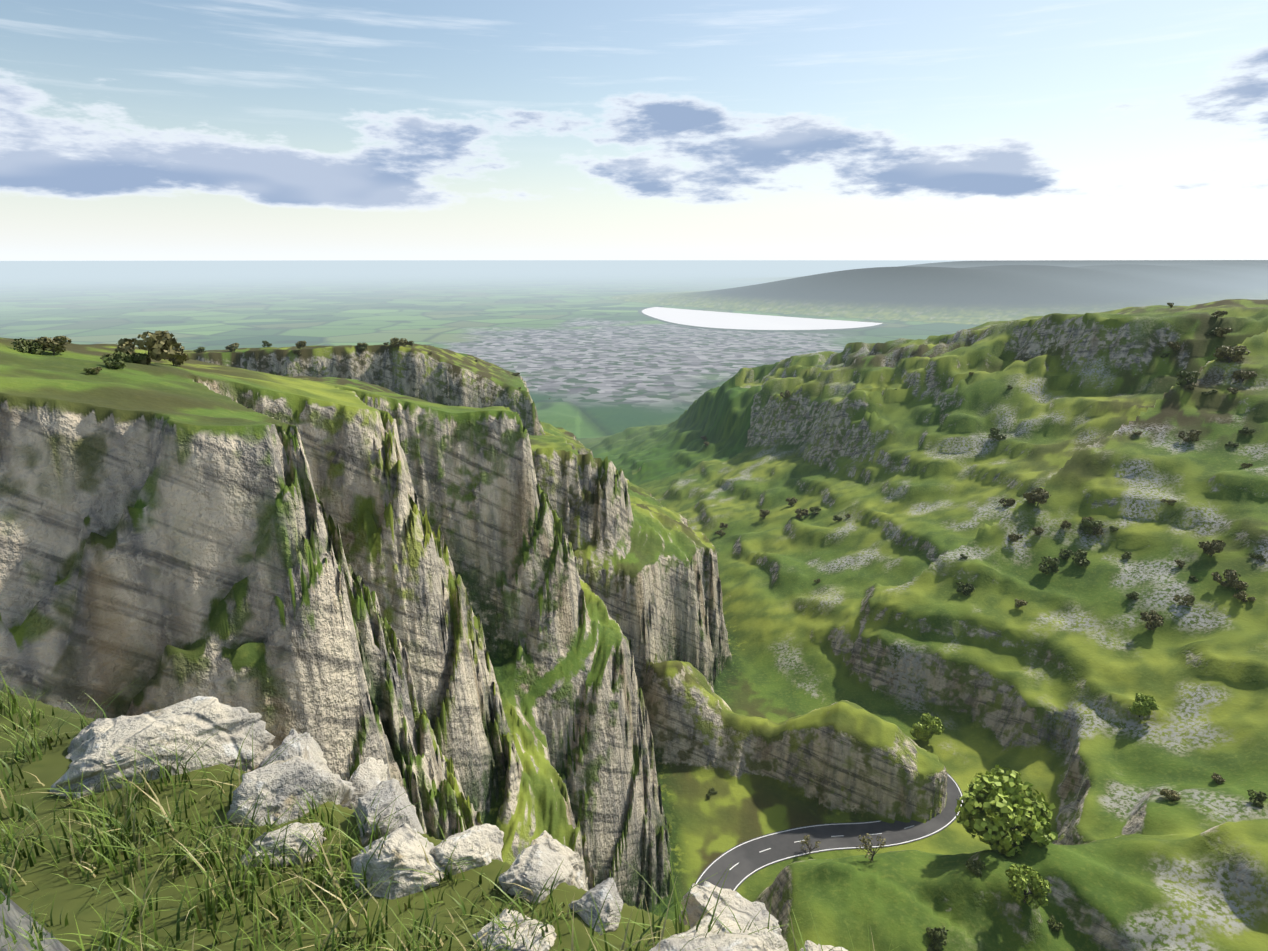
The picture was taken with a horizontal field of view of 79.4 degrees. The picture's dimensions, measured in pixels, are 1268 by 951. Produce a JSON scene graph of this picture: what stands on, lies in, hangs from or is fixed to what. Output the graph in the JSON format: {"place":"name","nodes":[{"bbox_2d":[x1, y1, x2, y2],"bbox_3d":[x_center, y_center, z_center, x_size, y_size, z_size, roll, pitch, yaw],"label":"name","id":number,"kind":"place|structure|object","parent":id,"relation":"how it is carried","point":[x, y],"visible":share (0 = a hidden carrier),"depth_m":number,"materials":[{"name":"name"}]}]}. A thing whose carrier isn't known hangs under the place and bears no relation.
{"place":"outdoors","nodes":[
{"label":"outdoors","id":0,"kind":"place"},
{"bbox_2d":[0,670,903,950],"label":"grass","id":1,"kind":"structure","parent":0,"point":[110,854],"depth_m":3.12,"materials":[{"name":"green plant"}]},
{"bbox_2d":[0,260,1267,950],"bbox_3d":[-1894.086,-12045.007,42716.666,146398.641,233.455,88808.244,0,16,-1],"label":"terrain","id":2,"kind":"structure","parent":0,"point":[450,580],"depth_m":186.14,"materials":[{"name":"green plant"}]},
{"bbox_2d":[11,338,43,353],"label":"bush","id":3,"kind":"object","parent":2,"relation":"on","point":[24,346],"visible":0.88,"depth_m":79.84,"materials":[{"name":"green plant"}]},
{"bbox_2d":[32,336,71,354],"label":"bush","id":4,"kind":"object","parent":2,"relation":"on","point":[56,344],"visible":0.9,"depth_m":81.61,"materials":[{"name":"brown plant"}]},
{"bbox_2d":[83,367,96,374],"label":"bush","id":5,"kind":"object","parent":2,"relation":"on","point":[89,371],"visible":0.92,"depth_m":71.03,"materials":[{"name":"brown plant"}]},
{"bbox_2d":[91,367,101,373],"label":"bush","id":6,"kind":"object","parent":2,"relation":"on","point":[97,369],"visible":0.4,"depth_m":71.59,"materials":[{"name":"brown plant"}]},
{"bbox_2d":[65,715,137,760],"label":"rim rock","id":7,"kind":"object","parent":2,"relation":"on","point":[84,737],"visible":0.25,"depth_m":4.35,"materials":[{"name":"stone"}]},
{"bbox_2d":[100,352,126,368],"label":"bush","id":8,"kind":"object","parent":2,"relation":"on","point":[119,362],"visible":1,"depth_m":77.75,"materials":[{"name":"green plant"}]},
{"bbox_2d":[122,352,148,363],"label":"bush","id":9,"kind":"object","parent":2,"relation":"on","point":[129,358],"visible":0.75,"depth_m":87.31,"materials":[{"name":"green plant"}]},
{"bbox_2d":[114,330,177,364],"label":"tree","id":10,"kind":"object","parent":2,"relation":"on","point":[158,342],"visible":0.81,"depth_m":88.08,"materials":[{"name":"green plant"}]},
{"bbox_2d":[50,696,274,798],"bbox_3d":[-2.668,1.566,4.241,1.215,0.471,0.668,-11,19,-28],"label":"rim rock","id":11,"kind":"object","parent":2,"relation":"on","point":[185,721],"visible":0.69,"depth_m":4.15,"materials":[{"name":"stone"}]},
{"bbox_2d":[157,344,188,365],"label":"bush","id":12,"kind":"object","parent":2,"relation":"on","point":[180,356],"visible":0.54,"depth_m":103.74,"materials":[{"name":"green plant"}]},
{"bbox_2d":[193,347,205,352],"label":"bush","id":13,"kind":"object","parent":2,"relation":"on","point":[200,349],"visible":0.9,"depth_m":424.45,"materials":[{"name":"green plant"}]},
{"bbox_2d":[225,343,238,351],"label":"bush","id":14,"kind":"object","parent":2,"relation":"on","point":[233,346],"visible":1,"depth_m":445.98,"materials":[{"name":"green plant"}]},
{"bbox_2d":[262,341,271,346],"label":"bush","id":15,"kind":"object","parent":2,"relation":"on","point":[266,343],"visible":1,"depth_m":468.18,"materials":[{"name":"green plant"}]},
{"bbox_2d":[241,822,326,866],"bbox_3d":[-1.579,1.658,3.389,0.384,0.169,0.251,-5,6,-5],"label":"rim rock","id":16,"kind":"object","parent":2,"relation":"on","point":[291,839],"visible":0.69,"depth_m":3.34,"materials":[{"name":"stone"}]},
{"bbox_2d":[226,756,355,826],"bbox_3d":[-1.752,1.613,3.839,0.469,0.355,0.605,1,14,33],"label":"rim rock","id":17,"kind":"object","parent":2,"relation":"on","point":[280,778],"visible":0.73,"depth_m":3.71,"materials":[{"name":"stone"}]},
{"bbox_2d":[258,729,331,772],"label":"rim rock","id":18,"kind":"object","parent":2,"relation":"on","point":[306,747],"visible":0.29,"depth_m":4.31,"materials":[{"name":"stone"}]},
{"bbox_2d":[292,350,301,354],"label":"bush","id":19,"kind":"object","parent":2,"relation":"on","point":[297,351],"visible":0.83,"depth_m":424.31,"materials":[{"name":"green plant"}]},
{"bbox_2d":[295,341,306,348],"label":"bush","id":20,"kind":"object","parent":2,"relation":"on","point":[299,344],"visible":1,"depth_m":424.92,"materials":[{"name":"green plant"}]},
{"bbox_2d":[357,343,367,349],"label":"bush","id":21,"kind":"object","parent":2,"relation":"on","point":[364,347],"visible":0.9,"depth_m":440.18,"materials":[{"name":"green plant"}]},
{"bbox_2d":[342,757,388,809],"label":"rim rock","id":22,"kind":"object","parent":2,"relation":"on","point":[369,773],"visible":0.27,"depth_m":4.35,"materials":[{"name":"stone"}]},
{"bbox_2d":[353,778,423,845],"bbox_3d":[-1.180,1.628,3.633,0.307,0.267,0.415,-10,22,-23],"label":"rim rock","id":23,"kind":"object","parent":2,"relation":"on","point":[391,790],"visible":0.54,"depth_m":3.57,"materials":[{"name":"stone"}]},
{"bbox_2d":[348,823,444,899],"bbox_3d":[-0.991,1.665,3.239,0.420,0.271,0.387,10,8,-32],"label":"rim rock","id":24,"kind":"object","parent":2,"relation":"on","point":[401,847],"visible":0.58,"depth_m":3.13,"materials":[{"name":"stone"}]},
{"bbox_2d":[389,337,406,347],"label":"bush","id":25,"kind":"object","parent":2,"relation":"on","point":[396,342],"visible":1,"depth_m":440.16,"materials":[{"name":"green plant"}]},
{"bbox_2d":[430,823,503,874],"bbox_3d":[-0.736,1.672,3.339,0.350,0.217,0.256,0,17,-19],"label":"rim rock","id":26,"kind":"object","parent":2,"relation":"on","point":[485,840],"visible":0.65,"depth_m":3.30,"materials":[{"name":"stone"}]},
{"bbox_2d":[472,909,556,950],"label":"rim rock","id":27,"kind":"object","parent":2,"relation":"on","point":[504,915],"visible":0.69,"depth_m":2.78,"materials":[{"name":"stone"}]},
{"bbox_2d":[499,844,573,903],"bbox_3d":[-0.399,1.680,3.204,0.276,0.205,0.331,18,18,16],"label":"rim rock","id":28,"kind":"object","parent":2,"relation":"on","point":[533,867],"visible":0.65,"depth_m":3.12,"materials":[{"name":"stone"}]},
{"bbox_2d":[529,830,587,890],"bbox_3d":[-0.445,1.988,3.737,0.376,0.415,0.406,23,16,34],"label":"rim rock","id":29,"kind":"object","parent":2,"relation":"on","point":[545,838],"visible":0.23,"depth_m":3.75,"materials":[{"name":"stone"}]},
{"bbox_2d":[568,877,622,934],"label":"rim rock","id":30,"kind":"object","parent":2,"relation":"on","point":[599,893],"visible":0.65,"depth_m":2.94,"materials":[{"name":"stone"}]},
{"bbox_2d":[709,787,717,793],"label":"bush","id":31,"kind":"object","parent":2,"relation":"on","point":[712,790],"visible":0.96,"depth_m":184.51,"materials":[{"name":"green plant"}]},
{"bbox_2d":[649,915,783,950],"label":"rim rock","id":32,"kind":"object","parent":2,"relation":"on","point":[736,940],"visible":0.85,"depth_m":2.63,"materials":[{"name":"stone"}]},
{"bbox_2d":[715,530,725,535],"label":"bush","id":33,"kind":"object","parent":2,"relation":"on","point":[719,532],"visible":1,"depth_m":385.23,"materials":[{"name":"green plant"}]},
{"bbox_2d":[719,522,727,527],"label":"bush","id":34,"kind":"object","parent":2,"relation":"on","point":[723,525],"visible":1,"depth_m":391.61,"materials":[{"name":"green plant"}]},
{"bbox_2d":[679,881,788,950],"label":"rim rock","id":35,"kind":"object","parent":2,"relation":"on","point":[743,910],"visible":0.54,"depth_m":3.30,"materials":[{"name":"stone"}]},
{"bbox_2d":[759,509,769,517],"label":"bush","id":36,"kind":"object","parent":2,"relation":"on","point":[764,513],"visible":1,"depth_m":384.84,"materials":[{"name":"green plant"}]},
{"bbox_2d":[780,390,790,398],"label":"bush","id":37,"kind":"object","parent":2,"relation":"on","point":[787,392],"visible":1,"depth_m":518.47,"materials":[{"name":"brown plant"}]},
{"bbox_2d":[786,497,797,505],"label":"bush","id":38,"kind":"object","parent":2,"relation":"on","point":[793,500],"visible":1,"depth_m":391.24,"materials":[{"name":"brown plant"}]},
{"bbox_2d":[795,508,808,518],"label":"bush","id":39,"kind":"object","parent":2,"relation":"on","point":[800,514],"visible":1,"depth_m":360.38,"materials":[{"name":"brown plant"}]},
{"bbox_2d":[800,834,820,852],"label":"tree","id":40,"kind":"object","parent":2,"relation":"on","point":[806,839],"visible":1,"depth_m":167.90,"materials":[{"name":"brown plant"}]},
{"bbox_2d":[809,506,820,511],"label":"bush","id":41,"kind":"object","parent":2,"relation":"on","point":[812,509],"visible":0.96,"depth_m":363.72,"materials":[{"name":"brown plant"}]},
{"bbox_2d":[800,940,847,950],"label":"rim rock","id":42,"kind":"object","parent":2,"relation":"on","point":[813,946],"visible":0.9,"depth_m":2.85,"materials":[{"name":"stone"}]},
{"bbox_2d":[695,774,963,890],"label":"road surface","id":43,"kind":"object","parent":2,"relation":"on","point":[749,857],"visible":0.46,"depth_m":172.07,"materials":[{"name":"grey asphalt"}]},
{"bbox_2d":[696,821,879,883],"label":"road edge line","id":44,"kind":"object","parent":43,"relation":"on","point":[776,833],"visible":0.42,"depth_m":173.54,"materials":[{"name":"white paint"}]},
{"bbox_2d":[729,825,913,869],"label":"road centre line","id":45,"kind":"object","parent":43,"relation":"on","point":[804,840],"visible":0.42,"depth_m":171.95,"materials":[{"name":"white paint"}]},
{"bbox_2d":[733,775,962,890],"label":"road edge line","id":46,"kind":"object","parent":43,"relation":"on","point":[857,847],"visible":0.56,"depth_m":170.26,"materials":[{"name":"white paint"}]},
{"bbox_2d":[833,515,841,520],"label":"bush","id":47,"kind":"object","parent":2,"relation":"on","point":[837,518],"visible":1,"depth_m":341.77,"materials":[{"name":"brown plant"}]},
{"bbox_2d":[854,830,885,868],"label":"tree","id":48,"kind":"object","parent":2,"relation":"on","point":[869,847],"visible":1,"depth_m":143.95,"materials":[{"name":"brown plant"}]},
{"bbox_2d":[910,713,944,741],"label":"tree","id":49,"kind":"object","parent":2,"relation":"on","point":[930,724],"visible":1,"depth_m":206.57,"materials":[{"name":"green plant"}]},
{"bbox_2d":[928,938,942,950],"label":"bush","id":50,"kind":"object","parent":2,"relation":"on","point":[938,945],"visible":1,"depth_m":124.20,"materials":[{"name":"green plant"}]},
{"bbox_2d":[926,926,948,945],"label":"bush","id":51,"kind":"object","parent":2,"relation":"on","point":[939,934],"visible":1,"depth_m":125.04,"materials":[{"name":"green plant"}]},
{"bbox_2d":[956,581,975,595],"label":"bush","id":52,"kind":"object","parent":2,"relation":"on","point":[968,588],"visible":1,"depth_m":241.04,"materials":[{"name":"green plant"}]},
{"bbox_2d":[965,860,986,875],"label":"bush","id":53,"kind":"object","parent":2,"relation":"on","point":[969,864],"visible":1,"depth_m":134.37,"materials":[{"name":"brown plant"}]},
{"bbox_2d":[988,428,1006,439],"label":"bush","id":54,"kind":"object","parent":2,"relation":"on","point":[994,431],"visible":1,"depth_m":350.46,"materials":[{"name":"green plant"}]},
{"bbox_2d":[955,765,1057,856],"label":"tree","id":55,"kind":"object","parent":2,"relation":"on","point":[999,808],"visible":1,"depth_m":140.40,"materials":[{"name":"green plant"}]},
{"bbox_2d":[999,498,1014,506],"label":"bush","id":56,"kind":"object","parent":2,"relation":"on","point":[1009,501],"visible":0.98,"depth_m":293.64,"materials":[{"name":"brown plant"}]},
{"bbox_2d":[1008,533,1022,541],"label":"bush","id":57,"kind":"object","parent":2,"relation":"on","point":[1013,537],"visible":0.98,"depth_m":255.26,"materials":[{"name":"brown plant"}]},
{"bbox_2d":[1014,599,1027,606],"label":"bush","id":58,"kind":"object","parent":2,"relation":"on","point":[1021,602],"visible":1,"depth_m":229.88,"materials":[{"name":"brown plant"}]},
{"bbox_2d":[1005,864,1051,908],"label":"tree","id":59,"kind":"object","parent":2,"relation":"on","point":[1022,877],"visible":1,"depth_m":126.39,"materials":[{"name":"green plant"}]},
{"bbox_2d":[1023,488,1050,505],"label":"bush","id":60,"kind":"object","parent":2,"relation":"on","point":[1039,495],"visible":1,"depth_m":265.66,"materials":[{"name":"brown plant"}]},
{"bbox_2d":[1032,527,1043,534],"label":"bush","id":61,"kind":"object","parent":2,"relation":"on","point":[1039,531],"visible":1,"depth_m":256.58,"materials":[{"name":"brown plant"}]},
{"bbox_2d":[1038,556,1059,574],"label":"bush","id":62,"kind":"object","parent":2,"relation":"on","point":[1053,563],"visible":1,"depth_m":240.70,"materials":[{"name":"green plant"}]},
{"bbox_2d":[1047,915,1063,931],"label":"bush","id":63,"kind":"object","parent":2,"relation":"on","point":[1056,926],"visible":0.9,"depth_m":127.14,"materials":[{"name":"green plant"}]},
{"bbox_2d":[1059,549,1071,558],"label":"bush","id":64,"kind":"object","parent":2,"relation":"on","point":[1064,554],"visible":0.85,"depth_m":245.09,"materials":[{"name":"green plant"}]},
{"bbox_2d":[1060,520,1071,528],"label":"bush","id":65,"kind":"object","parent":2,"relation":"on","point":[1066,524],"visible":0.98,"depth_m":255.21,"materials":[{"name":"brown plant"}]},
{"bbox_2d":[1069,549,1090,565],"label":"bush","id":66,"kind":"object","parent":2,"relation":"on","point":[1081,559],"visible":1,"depth_m":240.72,"materials":[{"name":"green plant"}]},
{"bbox_2d":[1079,519,1102,535],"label":"bush","id":67,"kind":"object","parent":2,"relation":"on","point":[1086,523],"visible":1,"depth_m":250.71,"materials":[{"name":"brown plant"}]},
{"bbox_2d":[1085,524,1103,534],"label":"bush","id":68,"kind":"object","parent":2,"relation":"on","point":[1098,530],"visible":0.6,"depth_m":250.75,"materials":[{"name":"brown plant"}]},
{"bbox_2d":[1109,526,1117,531],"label":"bush","id":69,"kind":"object","parent":2,"relation":"on","point":[1112,528],"visible":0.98,"depth_m":248.01,"materials":[{"name":"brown plant"}]},
{"bbox_2d":[1121,551,1131,558],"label":"bush","id":70,"kind":"object","parent":2,"relation":"on","point":[1128,553],"visible":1,"depth_m":238.95,"materials":[{"name":"green plant"}]},
{"bbox_2d":[1126,591,1138,599],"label":"bush","id":71,"kind":"object","parent":2,"relation":"on","point":[1134,594],"visible":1,"depth_m":220.40,"materials":[{"name":"green plant"}]},
{"bbox_2d":[1129,693,1158,716],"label":"tree","id":72,"kind":"object","parent":2,"relation":"on","point":[1143,705],"visible":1,"depth_m":181.87,"materials":[{"name":"green plant"}]},
{"bbox_2d":[1140,610,1163,629],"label":"bush","id":73,"kind":"object","parent":2,"relation":"on","point":[1155,620],"visible":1,"depth_m":208.71,"materials":[{"name":"green plant"}]},
{"bbox_2d":[1161,499,1176,504],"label":"bush","id":74,"kind":"object","parent":2,"relation":"on","point":[1168,501],"visible":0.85,"depth_m":248.66,"materials":[{"name":"green plant"}]},
{"bbox_2d":[1159,789,1181,800],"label":"bush","id":75,"kind":"object","parent":2,"relation":"on","point":[1171,794],"visible":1,"depth_m":152.19,"materials":[{"name":"green plant"}]},
{"bbox_2d":[1166,341,1179,351],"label":"bush","id":76,"kind":"object","parent":2,"relation":"on","point":[1174,346],"visible":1,"depth_m":350.41,"materials":[{"name":"green plant"}]},
{"bbox_2d":[1174,559,1185,566],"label":"bush","id":77,"kind":"object","parent":2,"relation":"on","point":[1180,563],"visible":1,"depth_m":226.71,"materials":[{"name":"green plant"}]},
{"bbox_2d":[1173,595,1195,605],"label":"bush","id":78,"kind":"object","parent":2,"relation":"on","point":[1188,598],"visible":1,"depth_m":212.22,"materials":[{"name":"green plant"}]},
{"bbox_2d":[1175,370,1199,384],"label":"bush","id":79,"kind":"object","parent":2,"relation":"on","point":[1184,375],"visible":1,"depth_m":301.13,"materials":[{"name":"green plant"}]},
{"bbox_2d":[1178,430,1200,441],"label":"bush","id":80,"kind":"object","parent":2,"relation":"on","point":[1193,434],"visible":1,"depth_m":275.59,"materials":[{"name":"green plant"}]},
{"bbox_2d":[1185,384,1196,389],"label":"bush","id":81,"kind":"object","parent":2,"relation":"on","point":[1190,386],"visible":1,"depth_m":298.54,"materials":[{"name":"green plant"}]},
{"bbox_2d":[1201,391,1213,395],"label":"bush","id":82,"kind":"object","parent":2,"relation":"on","point":[1207,393],"visible":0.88,"depth_m":293.69,"materials":[{"name":"green plant"}]},
{"bbox_2d":[1198,540,1225,556],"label":"bush","id":83,"kind":"object","parent":2,"relation":"on","point":[1212,547],"visible":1,"depth_m":223.80,"materials":[{"name":"green plant"}]},
{"bbox_2d":[1206,328,1219,334],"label":"bush","id":84,"kind":"object","parent":2,"relation":"on","point":[1212,331],"visible":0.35,"depth_m":347.08,"materials":[{"name":"green plant"}]},
{"bbox_2d":[1211,772,1225,783],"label":"bush","id":85,"kind":"object","parent":2,"relation":"on","point":[1219,779],"visible":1,"depth_m":159.54,"materials":[{"name":"brown plant"}]},
{"bbox_2d":[1211,310,1226,317],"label":"bush","id":86,"kind":"object","parent":2,"relation":"on","point":[1218,313],"visible":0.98,"depth_m":352.36,"materials":[{"name":"green plant"}]},
{"bbox_2d":[1214,327,1232,336],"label":"bush","id":87,"kind":"object","parent":2,"relation":"on","point":[1222,331],"visible":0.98,"depth_m":341.57,"materials":[{"name":"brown plant"}]},
{"bbox_2d":[1211,569,1240,586],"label":"bush","id":88,"kind":"object","parent":2,"relation":"on","point":[1230,575],"visible":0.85,"depth_m":213.31,"materials":[{"name":"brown plant"}]},
{"bbox_2d":[1213,346,1249,362],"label":"bush","id":89,"kind":"object","parent":2,"relation":"on","point":[1235,354],"visible":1,"depth_m":303.79,"materials":[{"name":"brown plant"}]},
{"bbox_2d":[1225,441,1238,446],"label":"bush","id":90,"kind":"object","parent":2,"relation":"on","point":[1231,443],"visible":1,"depth_m":268.63,"materials":[{"name":"green plant"}]},
{"bbox_2d":[1227,388,1238,393],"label":"bush","id":91,"kind":"object","parent":2,"relation":"on","point":[1232,390],"visible":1,"depth_m":289.05,"materials":[{"name":"green plant"}]},
{"bbox_2d":[1223,345,1246,356],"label":"bush","id":92,"kind":"object","parent":2,"relation":"on","point":[1230,347],"visible":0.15,"depth_m":308.86,"materials":[{"name":"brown plant"}]},
{"bbox_2d":[1227,579,1248,589],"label":"shrub","id":93,"kind":"object","parent":2,"relation":"on","point":[1240,584],"visible":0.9,"depth_m":210.74,"materials":[{"name":"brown plant"}]},
{"bbox_2d":[1231,370,1257,382],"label":"bush","id":94,"kind":"object","parent":2,"relation":"on","point":[1241,374],"visible":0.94,"depth_m":295.10,"materials":[{"name":"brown plant"}]},
{"bbox_2d":[1233,591,1255,601],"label":"bush","id":95,"kind":"object","parent":2,"relation":"on","point":[1242,595],"visible":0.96,"depth_m":206.22,"materials":[{"name":"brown plant"}]},
{"bbox_2d":[1238,426,1255,433],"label":"bush","id":96,"kind":"object","parent":2,"relation":"on","point":[1245,431],"visible":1,"depth_m":271.61,"materials":[{"name":"green plant"}]},
{"bbox_2d":[1241,463,1252,467],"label":"bush","id":97,"kind":"object","parent":2,"relation":"on","point":[1246,465],"visible":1,"depth_m":254.94,"materials":[{"name":"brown plant"}]},
{"bbox_2d":[1248,553,1265,560],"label":"bush","id":98,"kind":"object","parent":2,"relation":"on","point":[1257,556],"visible":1,"depth_m":218.56,"materials":[{"name":"green plant"}]},
{"bbox_2d":[1247,789,1267,806],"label":"bush","id":99,"kind":"object","parent":2,"relation":"on","point":[1260,798],"visible":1,"depth_m":146.65,"materials":[{"name":"green plant"}]},
{"bbox_2d":[0,0,1267,260],"label":"sky","id":100,"kind":"structure","parent":0,"point":[131,130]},
{"bbox_2d":[642,307,881,329],"bbox_3d":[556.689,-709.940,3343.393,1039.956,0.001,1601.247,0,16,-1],"label":"reservoir water","id":101,"kind":"structure","parent":0,"point":[714,319],"depth_m":2918.94,"materials":[{"name":"white liquid"}]},
{"bbox_2d":[638,307,888,331],"bbox_3d":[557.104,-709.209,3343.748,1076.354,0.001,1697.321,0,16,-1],"label":"reservoir bank","id":102,"kind":"structure","parent":0,"point":[643,314],"depth_m":2637.67,"materials":[{"name":"grey"}]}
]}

